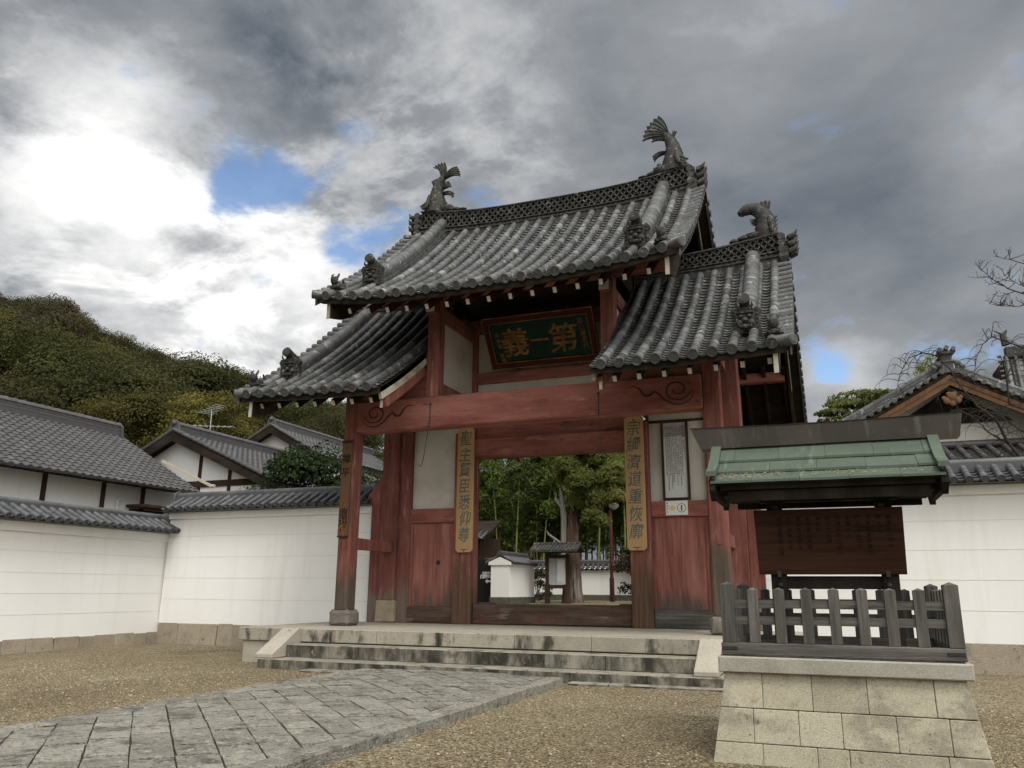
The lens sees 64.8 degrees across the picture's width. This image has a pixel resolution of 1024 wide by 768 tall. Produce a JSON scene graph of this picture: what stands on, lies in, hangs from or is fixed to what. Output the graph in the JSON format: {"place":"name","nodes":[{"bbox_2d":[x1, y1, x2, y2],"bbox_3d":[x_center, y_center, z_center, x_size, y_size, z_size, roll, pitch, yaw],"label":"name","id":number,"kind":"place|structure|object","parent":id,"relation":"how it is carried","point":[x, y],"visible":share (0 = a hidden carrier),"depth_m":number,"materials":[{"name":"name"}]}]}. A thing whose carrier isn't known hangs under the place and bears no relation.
{"place":"outdoors","nodes":[
{"label":"outdoors","id":0,"kind":"place"},
{"bbox_2d":[0,395,200,521],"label":"tiled house","id":1,"kind":"structure","parent":0,"point":[51,454],"depth_m":25.34,"materials":[{"name":"grey tile"}]},
{"bbox_2d":[0,369,558,559],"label":"hillside","id":2,"kind":"structure","parent":0,"point":[480,471],"depth_m":68.07,"materials":[{"name":"green plant"}]},
{"bbox_2d":[0,297,19,374],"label":"hill tree","id":3,"kind":"object","parent":2,"relation":"on","point":[6,307],"visible":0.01,"depth_m":73.86,"materials":[{"name":"green plant"}]},
{"bbox_2d":[0,320,41,379],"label":"hill tree","id":4,"kind":"object","parent":2,"relation":"on","point":[3,352],"visible":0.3,"depth_m":62.29,"materials":[{"name":"green plant"}]},
{"bbox_2d":[5,294,44,304],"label":"hill tree","id":5,"kind":"object","parent":2,"relation":"on","point":[20,298],"visible":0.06,"depth_m":112.30,"materials":[{"name":"green plant"}]},
{"bbox_2d":[0,304,50,379],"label":"hill tree","id":6,"kind":"object","parent":2,"relation":"on","point":[4,316],"visible":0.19,"depth_m":64.56,"materials":[{"name":"green plant"}]},
{"bbox_2d":[0,369,80,411],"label":"hill tree","id":7,"kind":"object","parent":2,"relation":"on","point":[10,388],"visible":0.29,"depth_m":46.13,"materials":[{"name":"green plant"}]},
{"bbox_2d":[0,308,96,381],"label":"hill tree","id":8,"kind":"object","parent":2,"relation":"on","point":[28,317],"visible":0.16,"depth_m":65.44,"materials":[{"name":"green plant"}]},
{"bbox_2d":[9,293,101,338],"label":"hill tree","id":9,"kind":"object","parent":2,"relation":"on","point":[61,309],"visible":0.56,"depth_m":73.51,"materials":[{"name":"green plant"}]},
{"bbox_2d":[0,316,118,404],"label":"hill tree","id":10,"kind":"object","parent":2,"relation":"on","point":[48,352],"visible":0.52,"depth_m":54.50,"materials":[{"name":"green plant"}]},
{"bbox_2d":[73,324,132,351],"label":"hill tree","id":11,"kind":"object","parent":2,"relation":"on","point":[105,335],"visible":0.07,"depth_m":85.91,"materials":[{"name":"green plant"}]},
{"bbox_2d":[3,351,204,444],"bbox_3d":[-25.650,4.170,50.533,10.081,12.926,11.967,0,-14,3],"label":"hill tree","id":12,"kind":"object","parent":2,"relation":"on","point":[76,387],"visible":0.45,"depth_m":49.39,"materials":[{"name":"green plant"}]},
{"bbox_2d":[79,332,146,364],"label":"hill tree","id":13,"kind":"object","parent":2,"relation":"on","point":[109,345],"visible":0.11,"depth_m":74.36,"materials":[{"name":"green plant"}]},
{"bbox_2d":[92,331,144,347],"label":"hill tree","id":14,"kind":"object","parent":2,"relation":"on","point":[133,341],"visible":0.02,"depth_m":101.70,"materials":[{"name":"green plant"}]},
{"bbox_2d":[121,347,158,365],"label":"hill tree","id":15,"kind":"object","parent":2,"relation":"on","point":[136,352],"visible":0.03,"depth_m":78.69,"materials":[{"name":"green plant"}]},
{"bbox_2d":[105,352,177,432],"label":"hill tree","id":16,"kind":"object","parent":2,"relation":"on","point":[139,360],"visible":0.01,"depth_m":66.26,"materials":[{"name":"green plant"}]},
{"bbox_2d":[107,341,183,365],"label":"hill tree","id":17,"kind":"object","parent":2,"relation":"on","point":[154,353],"visible":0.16,"depth_m":86.12,"materials":[{"name":"green plant"}]},
{"bbox_2d":[130,363,238,434],"bbox_3d":[-25.612,4.326,59.540,10.275,12.207,10.125,2,-14,-7],"label":"hill tree","id":18,"kind":"object","parent":2,"relation":"on","point":[190,393],"visible":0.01,"depth_m":58.68,"materials":[{"name":"green plant"}]},
{"bbox_2d":[149,349,249,435],"bbox_3d":[-23.157,4.413,59.519,11.303,13.240,10.496,-9,-17,34],"label":"hill tree","id":19,"kind":"object","parent":2,"relation":"on","point":[213,374],"visible":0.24,"depth_m":57.87,"materials":[{"name":"green plant"}]},
{"bbox_2d":[215,361,254,394],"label":"hill tree","id":20,"kind":"object","parent":2,"relation":"on","point":[244,374],"visible":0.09,"depth_m":83.67,"materials":[{"name":"green plant"}]},
{"bbox_2d":[225,388,285,427],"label":"hill tree","id":21,"kind":"object","parent":2,"relation":"on","point":[264,419],"visible":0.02,"depth_m":70.53,"materials":[{"name":"green plant"}]},
{"bbox_2d":[233,396,296,422],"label":"hill tree","id":22,"kind":"object","parent":2,"relation":"on","point":[276,413],"visible":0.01,"depth_m":76.53,"materials":[{"name":"green plant"}]},
{"bbox_2d":[276,400,314,422],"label":"hill tree","id":23,"kind":"object","parent":2,"relation":"on","point":[297,414],"visible":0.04,"depth_m":92.36,"materials":[{"name":"green plant"}]},
{"bbox_2d":[276,401,344,430],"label":"hill tree","id":24,"kind":"object","parent":2,"relation":"on","point":[303,408],"visible":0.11,"depth_m":71.85,"materials":[{"name":"green plant"}]},
{"bbox_2d":[278,399,345,423],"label":"hill tree","id":25,"kind":"object","parent":2,"relation":"on","point":[308,413],"visible":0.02,"depth_m":84.69,"materials":[{"name":"green plant"}]},
{"bbox_2d":[311,398,345,415],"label":"hill tree","id":26,"kind":"object","parent":2,"relation":"on","point":[326,407],"depth_m":92.79,"materials":[{"name":"green plant"}]},
{"bbox_2d":[286,407,383,459],"bbox_3d":[-12.594,7.022,58.544,9.721,11.139,9.212,-5,-15,21],"label":"hill tree","id":27,"kind":"object","parent":2,"relation":"on","point":[321,427],"visible":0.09,"depth_m":58.56,"materials":[{"name":"green plant"}]},
{"bbox_2d":[323,408,383,456],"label":"hill tree","id":28,"kind":"object","parent":2,"relation":"on","point":[377,449],"visible":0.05,"depth_m":86.96,"materials":[{"name":"green plant"}]},
{"bbox_2d":[331,427,384,454],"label":"hill tree","id":29,"kind":"object","parent":2,"relation":"on","point":[368,438],"visible":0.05,"depth_m":66.88,"materials":[{"name":"green plant"}]},
{"bbox_2d":[497,458,540,544],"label":"bamboo","id":30,"kind":"object","parent":2,"relation":"on","point":[516,487],"visible":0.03,"depth_m":45.46,"materials":[{"name":"green plant"}]},
{"bbox_2d":[0,668,562,767],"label":"paving path","id":31,"kind":"structure","parent":0,"point":[316,721],"depth_m":8.50,"materials":[{"name":"grey stone"}]},
{"bbox_2d":[0,600,1023,767],"bbox_3d":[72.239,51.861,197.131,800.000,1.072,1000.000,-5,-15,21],"label":"ground","id":32,"kind":"structure","parent":0,"point":[1001,695],"depth_m":10.23,"materials":[{"name":"beige gravel"}]},
{"bbox_2d":[0,496,179,654],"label":"boundary wall","id":33,"kind":"structure","parent":32,"relation":"on","point":[73,576],"depth_m":20.26,"materials":[{"name":"paint"}]},
{"bbox_2d":[67,392,152,442],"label":"golden tree","id":34,"kind":"object","parent":32,"relation":"on","point":[86,409],"visible":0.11,"depth_m":43.99,"materials":[{"name":"green plant"}]},
{"bbox_2d":[91,382,203,448],"bbox_3d":[-19.859,5.856,43.898,6.664,12.348,7.852,11,-18,-37],"label":"golden tree","id":35,"kind":"object","parent":32,"relation":"on","point":[137,404],"visible":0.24,"depth_m":43.61,"materials":[{"name":"green plant"}]},
{"bbox_2d":[157,389,257,438],"bbox_3d":[-16.453,5.919,42.324,6.502,11.469,6.970,-5,-15,21],"label":"golden tree","id":36,"kind":"object","parent":32,"relation":"on","point":[192,403],"visible":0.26,"depth_m":42.50,"materials":[{"name":"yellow plant"}]},
{"bbox_2d":[141,419,329,494],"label":"gabled house","id":37,"kind":"structure","parent":32,"relation":"on","point":[222,461],"depth_m":29.35,"materials":[{"name":"grey tile"}]},
{"bbox_2d":[161,460,215,487],"bbox_3d":[-11.479,3.167,28.538,2.496,1.106,0.120,-5,-15,21],"label":"roof flashing","id":38,"kind":"object","parent":37,"relation":"attached to","point":[190,475],"visible":1,"depth_m":28.45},
{"bbox_2d":[192,404,234,429],"bbox_3d":[-12.948,1.865,34.791,2.004,1.754,1.126,-5,-15,21],"label":"tv antenna","id":39,"kind":"object","parent":37,"relation":"on","point":[212,426],"visible":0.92,"depth_m":34.83,"materials":[{"name":"metal"}]},
{"bbox_2d":[224,412,266,438],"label":"golden tree","id":40,"kind":"object","parent":32,"relation":"on","point":[258,422],"visible":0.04,"depth_m":46.38,"materials":[{"name":"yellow plant"}]},
{"bbox_2d":[156,484,376,646],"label":"boundary wall","id":41,"kind":"structure","parent":32,"relation":"on","point":[236,560],"depth_m":21.84,"materials":[{"name":"paint"}]},
{"bbox_2d":[240,438,380,489],"bbox_3d":[-6.442,4.890,26.223,5.756,6.253,6.275,1,-14,-4],"label":"shrub","id":42,"kind":"object","parent":32,"relation":"on","point":[306,467],"visible":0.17,"depth_m":26.02,"materials":[{"name":"green plant"}]},
{"bbox_2d":[247,416,382,483],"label":"gabled house","id":43,"kind":"structure","parent":32,"relation":"on","point":[274,432],"depth_m":38.30,"materials":[{"name":"grey tile"}]},
{"bbox_2d":[477,559,490,602],"bbox_3d":[-1.188,7.739,30.363,1.062,2.205,0.069,-5,-15,21],"label":"direction sign","id":44,"kind":"object","parent":32,"relation":"on","point":[484,584],"visible":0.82,"depth_m":30.35,"materials":[{"name":"black metal"}]},
{"bbox_2d":[478,521,500,559],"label":"garden pavilion","id":45,"kind":"structure","parent":32,"relation":"on","point":[488,547],"depth_m":36.38,"materials":[{"name":"wood"}]},
{"bbox_2d":[479,468,510,545],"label":"bamboo","id":46,"kind":"object","parent":32,"relation":"on","point":[481,493],"visible":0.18,"depth_m":41.71,"materials":[{"name":"green plant"}]},
{"bbox_2d":[478,459,512,537],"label":"bamboo","id":47,"kind":"object","parent":32,"relation":"on","point":[489,483],"visible":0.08,"depth_m":43.28,"materials":[{"name":"green plant"}]},
{"bbox_2d":[482,461,523,552],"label":"bamboo","id":48,"kind":"object","parent":32,"relation":"on","point":[502,516],"visible":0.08,"depth_m":46.48,"materials":[{"name":"green plant"}]},
{"bbox_2d":[479,459,531,553],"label":"bamboo","id":49,"kind":"object","parent":32,"relation":"on","point":[509,539],"visible":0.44,"depth_m":42.10,"materials":[{"name":"green plant"}]},
{"bbox_2d":[479,459,532,545],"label":"bamboo","id":50,"kind":"object","parent":32,"relation":"on","point":[503,523],"visible":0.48,"depth_m":40.99,"materials":[{"name":"green plant"}]},
{"bbox_2d":[479,458,535,550],"bbox_3d":[-0.100,6.583,42.533,4.272,9.292,4.009,-1,-14,6],"label":"bamboo","id":51,"kind":"object","parent":32,"relation":"on","point":[517,482],"visible":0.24,"depth_m":42.35,"materials":[{"name":"green plant"}]},
{"bbox_2d":[485,551,538,603],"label":"garden wall","id":52,"kind":"structure","parent":32,"relation":"on","point":[512,577],"depth_m":29.80,"materials":[{"name":"paint"}]},
{"bbox_2d":[495,477,531,552],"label":"bamboo","id":53,"kind":"object","parent":32,"relation":"on","point":[511,528],"visible":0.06,"depth_m":51.05,"materials":[{"name":"green plant"}]},
{"bbox_2d":[482,456,547,552],"bbox_3d":[0.410,6.322,39.615,3.760,8.357,3.234,-4,-15,18],"label":"tree","id":54,"kind":"object","parent":32,"relation":"on","point":[522,486],"visible":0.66,"depth_m":39.55,"materials":[{"name":"green plant"}]},
{"bbox_2d":[239,622,802,691],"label":"stone platform","id":55,"kind":"structure","parent":32,"relation":"on","point":[675,659],"depth_m":14.76,"materials":[{"name":"stone"}]},
{"bbox_2d":[234,116,807,634],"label":"temple gate","id":56,"kind":"structure","parent":55,"relation":"on","point":[696,326],"depth_m":18.46,"materials":[{"name":"wood"}]},
{"bbox_2d":[337,440,352,537],"bbox_3d":[-3.854,2.404,18.604,0.275,2.235,0.055,-5,-15,21],"label":"post plaque","id":57,"kind":"object","parent":56,"relation":"attached to","point":[343,517],"visible":1,"depth_m":18.59,"materials":[{"name":"black wood"}]},
{"bbox_2d":[408,523,453,606],"bbox_3d":[-1.947,4.451,19.901,1.258,2.011,0.127,-5,-15,21],"label":"side door","id":58,"kind":"structure","parent":56,"relation":"in","point":[431,544],"depth_m":19.90,"materials":[{"name":"red wood"}]},
{"bbox_2d":[455,428,474,551],"bbox_3d":[-1.145,2.571,19.745,0.444,3.040,0.066,-5,-15,21],"label":"couplet board","id":59,"kind":"object","parent":56,"relation":"attached to","point":[465,491],"visible":0.98,"depth_m":19.71,"materials":[{"name":"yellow wood"}]},
{"bbox_2d":[481,304,600,370],"bbox_3d":[0.713,-1.242,19.635,2.800,1.519,0.969,-5,-15,21],"label":"name board","id":60,"kind":"object","parent":56,"relation":"attached to","point":[568,334],"visible":0.98,"depth_m":19.51,"materials":[{"name":"green paint"}]},
{"bbox_2d":[597,392,602,457],"bbox_3d":[1.822,0.843,16.716,0.106,1.412,0.029,-5,-15,21],"label":"hook wire","id":61,"kind":"object","parent":56,"relation":"hanging from","point":[599,422],"visible":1,"depth_m":16.72,"materials":[{"name":"black metal"}]},
{"bbox_2d":[624,416,646,550],"bbox_3d":[2.791,2.219,18.264,0.444,3.040,0.066,-5,-15,21],"label":"couplet board","id":62,"kind":"object","parent":56,"relation":"attached to","point":[635,486],"visible":0.98,"depth_m":18.23,"materials":[{"name":"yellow wood"}]},
{"bbox_2d":[660,419,690,500],"bbox_3d":[3.709,1.718,18.317,0.620,1.830,0.040,-5,-15,21],"label":"framed notice","id":63,"kind":"object","parent":56,"relation":"on","point":[675,461],"visible":1,"depth_m":18.31,"materials":[{"name":"black"}]},
{"bbox_2d":[665,500,687,514],"bbox_3d":[3.674,2.763,17.987,0.490,0.320,0.014,-5,-15,21],"label":"number sign","id":64,"kind":"object","parent":56,"relation":"attached to","point":[677,507],"visible":1,"depth_m":17.98,"materials":[{"name":"white"}]},
{"bbox_2d":[651,516,712,610],"bbox_3d":[3.746,3.944,17.771,1.258,2.011,0.105,-5,-15,21],"label":"side door","id":65,"kind":"structure","parent":56,"relation":"in","point":[681,545],"depth_m":17.74,"materials":[{"name":"red wood"}]},
{"bbox_2d":[503,457,543,552],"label":"bamboo","id":66,"kind":"object","parent":32,"relation":"on","point":[510,506],"visible":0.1,"depth_m":43.58,"materials":[{"name":"green plant"}]},
{"bbox_2d":[496,457,554,559],"bbox_3d":[0.991,6.811,41.702,3.646,8.449,3.988,4,-15,-15],"label":"bamboo","id":67,"kind":"object","parent":32,"relation":"on","point":[532,535],"visible":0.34,"depth_m":40.81,"materials":[{"name":"green plant"}]},
{"bbox_2d":[504,457,559,559],"bbox_3d":[1.130,6.918,40.061,3.628,7.432,3.203,-7,-16,25],"label":"bamboo","id":68,"kind":"object","parent":32,"relation":"on","point":[538,460],"visible":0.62,"depth_m":40.15,"materials":[{"name":"green plant"}]},
{"bbox_2d":[503,457,560,558],"bbox_3d":[1.223,6.891,41.480,3.499,8.187,3.836,-13,-20,43],"label":"bamboo","id":69,"kind":"object","parent":32,"relation":"on","point":[528,545],"visible":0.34,"depth_m":40.90,"materials":[{"name":"green plant"}]},
{"bbox_2d":[524,472,558,559],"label":"bamboo","id":70,"kind":"object","parent":32,"relation":"on","point":[539,554],"visible":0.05,"depth_m":45.13,"materials":[{"name":"green plant"}]},
{"bbox_2d":[518,457,566,559],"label":"bamboo","id":71,"kind":"object","parent":32,"relation":"on","point":[545,496],"visible":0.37,"depth_m":39.33,"materials":[{"name":"green plant"}]},
{"bbox_2d":[534,569,552,600],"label":"shrub","id":72,"kind":"object","parent":32,"relation":"on","point":[539,574],"visible":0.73,"depth_m":34.09,"materials":[{"name":"green plant"}]},
{"bbox_2d":[521,466,580,553],"bbox_3d":[2.059,6.256,41.546,3.667,9.451,4.116,11,-17,-32],"label":"bamboo","id":73,"kind":"object","parent":32,"relation":"on","point":[555,522],"visible":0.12,"depth_m":41.67,"materials":[{"name":"green plant"}]},
{"bbox_2d":[529,461,583,559],"bbox_3d":[2.155,6.879,42.812,3.478,8.964,3.904,2,-17,4],"label":"bamboo","id":74,"kind":"object","parent":32,"relation":"on","point":[543,523],"visible":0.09,"depth_m":42.11,"materials":[{"name":"green plant"}]},
{"bbox_2d":[530,542,584,603],"bbox_3d":[1.743,7.365,30.812,1.920,2.590,1.115,-5,-15,21],"label":"roofed notice","id":75,"kind":"object","parent":32,"relation":"on","point":[557,569],"visible":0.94,"depth_m":30.80,"materials":[{"name":"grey wood"}]},
{"bbox_2d":[530,459,591,541],"bbox_3d":[2.377,6.250,39.984,3.808,8.741,3.391,5,-15,-27],"label":"bamboo","id":76,"kind":"object","parent":32,"relation":"on","point":[556,534],"visible":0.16,"depth_m":39.66,"materials":[{"name":"green plant"}]},
{"bbox_2d":[535,457,599,526],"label":"bamboo","id":77,"kind":"object","parent":32,"relation":"on","point":[567,493],"visible":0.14,"depth_m":38.64,"materials":[{"name":"green plant"}]},
{"bbox_2d":[541,486,601,554],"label":"bamboo","id":78,"kind":"object","parent":32,"relation":"on","point":[558,522],"visible":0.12,"depth_m":40.59,"materials":[{"name":"green plant"}]},
{"bbox_2d":[545,493,608,564],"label":"bamboo","id":79,"kind":"object","parent":32,"relation":"on","point":[590,551],"visible":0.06,"depth_m":42.07,"materials":[{"name":"green plant"}]},
{"bbox_2d":[553,492,608,559],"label":"bamboo","id":80,"kind":"object","parent":32,"relation":"on","point":[583,531],"visible":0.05,"depth_m":41.44,"materials":[{"name":"green plant"}]},
{"bbox_2d":[533,559,631,600],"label":"garden wall","id":81,"kind":"structure","parent":32,"relation":"on","point":[595,582],"depth_m":36.23,"materials":[{"name":"paint"}]},
{"bbox_2d":[545,453,625,602],"bbox_3d":[2.844,4.753,31.919,3.679,7.966,2.728,-27,-31,61],"label":"cedar tree","id":82,"kind":"object","parent":32,"relation":"on","point":[588,471],"visible":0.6,"depth_m":31.50,"materials":[{"name":"green plant"}]},
{"bbox_2d":[556,488,614,564],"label":"bamboo","id":83,"kind":"object","parent":32,"relation":"on","point":[588,524],"visible":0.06,"depth_m":39.77,"materials":[{"name":"green plant"}]},
{"bbox_2d":[576,505,619,558],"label":"bamboo","id":84,"kind":"object","parent":32,"relation":"on","point":[613,530],"visible":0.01,"depth_m":40.49,"materials":[{"name":"green plant"}]},
{"bbox_2d":[574,463,625,559],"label":"bamboo","id":85,"kind":"object","parent":32,"relation":"on","point":[599,527],"visible":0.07,"depth_m":37.74,"materials":[{"name":"green plant"}]},
{"bbox_2d":[576,489,626,559],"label":"bamboo","id":86,"kind":"object","parent":32,"relation":"on","point":[578,515],"visible":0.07,"depth_m":39.82,"materials":[{"name":"green plant"}]},
{"bbox_2d":[577,487,626,564],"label":"bamboo","id":87,"kind":"object","parent":32,"relation":"on","point":[605,542],"visible":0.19,"depth_m":38.99,"materials":[{"name":"green plant"}]},
{"bbox_2d":[579,500,626,558],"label":"bamboo","id":88,"kind":"object","parent":32,"relation":"on","point":[613,540],"visible":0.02,"depth_m":41.72,"materials":[{"name":"green plant"}]},
{"bbox_2d":[591,452,625,553],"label":"bamboo","id":89,"kind":"object","parent":32,"relation":"on","point":[623,486],"visible":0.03,"depth_m":37.67,"materials":[{"name":"green plant"}]},
{"bbox_2d":[609,503,618,601],"bbox_3d":[4.238,6.994,33.233,0.440,4.139,0.429,5,-15,-17],"label":"lamp post","id":90,"kind":"object","parent":32,"relation":"on","point":[611,578],"visible":0.81,"depth_m":33.23,"materials":[{"name":"metal"}]},
{"bbox_2d":[605,452,625,513],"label":"bamboo","id":91,"kind":"object","parent":32,"relation":"on","point":[621,487],"visible":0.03,"depth_m":38.41,"materials":[{"name":"green plant"}]},
{"bbox_2d":[607,452,626,556],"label":"bamboo","id":92,"kind":"object","parent":32,"relation":"on","point":[617,514],"visible":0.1,"depth_m":39.38,"materials":[{"name":"green plant"}]},
{"bbox_2d":[611,547,631,593],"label":"shrub","id":93,"kind":"object","parent":32,"relation":"on","point":[624,565],"visible":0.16,"depth_m":31.83,"materials":[{"name":"green plant"}]},
{"bbox_2d":[615,554,630,573],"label":"shrub","id":94,"kind":"object","parent":32,"relation":"on","point":[622,561],"visible":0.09,"depth_m":35.52,"materials":[{"name":"green plant"}]},
{"bbox_2d":[813,387,893,421],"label":"pine tree","id":95,"kind":"object","parent":32,"relation":"on","point":[843,407],"visible":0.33,"depth_m":53.15,"materials":[{"name":"green plant"}]},
{"bbox_2d":[714,654,994,767],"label":"stone plinth","id":96,"kind":"structure","parent":32,"relation":"on","point":[796,712],"depth_m":7.09,"materials":[{"name":"beige stone"}]},
{"bbox_2d":[690,411,961,645],"bbox_3d":[3.311,1.566,8.430,2.718,2.368,1.380,-5,-15,21],"label":"notice board","id":97,"kind":"object","parent":96,"relation":"on","point":[865,540],"visible":0.97,"depth_m":8.29,"materials":[{"name":"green wood"}]},
{"bbox_2d":[720,582,967,663],"bbox_3d":[3.240,2.341,8.080,2.066,0.679,1.671,-5,-15,21],"label":"picket fence","id":98,"kind":"object","parent":96,"relation":"on","point":[935,620],"visible":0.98,"depth_m":7.41,"materials":[{"name":"black wood"}]},
{"bbox_2d":[761,456,1023,675],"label":"boundary wall","id":99,"kind":"structure","parent":32,"relation":"on","point":[966,534],"depth_m":15.86,"materials":[{"name":"paint"}]},
{"bbox_2d":[824,345,1023,459],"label":"temple hall","id":100,"kind":"structure","parent":32,"relation":"on","point":[921,394],"depth_m":25.79,"materials":[{"name":"tile"}]},
{"bbox_2d":[913,352,935,376],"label":"pine tree","id":101,"kind":"object","parent":32,"relation":"on","point":[925,367],"visible":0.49,"depth_m":37.05,"materials":[{"name":"green plant"}]},
{"bbox_2d":[873,321,1023,458],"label":"weeping cherry","id":102,"kind":"object","parent":32,"relation":"on","point":[1010,445],"visible":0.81,"depth_m":18.54,"materials":[{"name":"brown plant"}]},
{"bbox_2d":[968,247,1023,306],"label":"bare tree","id":103,"kind":"object","parent":32,"relation":"on","point":[1001,284],"visible":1,"depth_m":15.91,"materials":[{"name":"brown plant"}]},
{"bbox_2d":[992,330,1023,387],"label":"hall","id":104,"kind":"structure","parent":32,"relation":"on","point":[1009,352],"depth_m":41.87,"materials":[{"name":"grey wood"}]},
{"bbox_2d":[0,0,1023,588],"label":"sky","id":105,"kind":"structure","parent":0,"point":[187,174],"materials":[{"name":"grey"}]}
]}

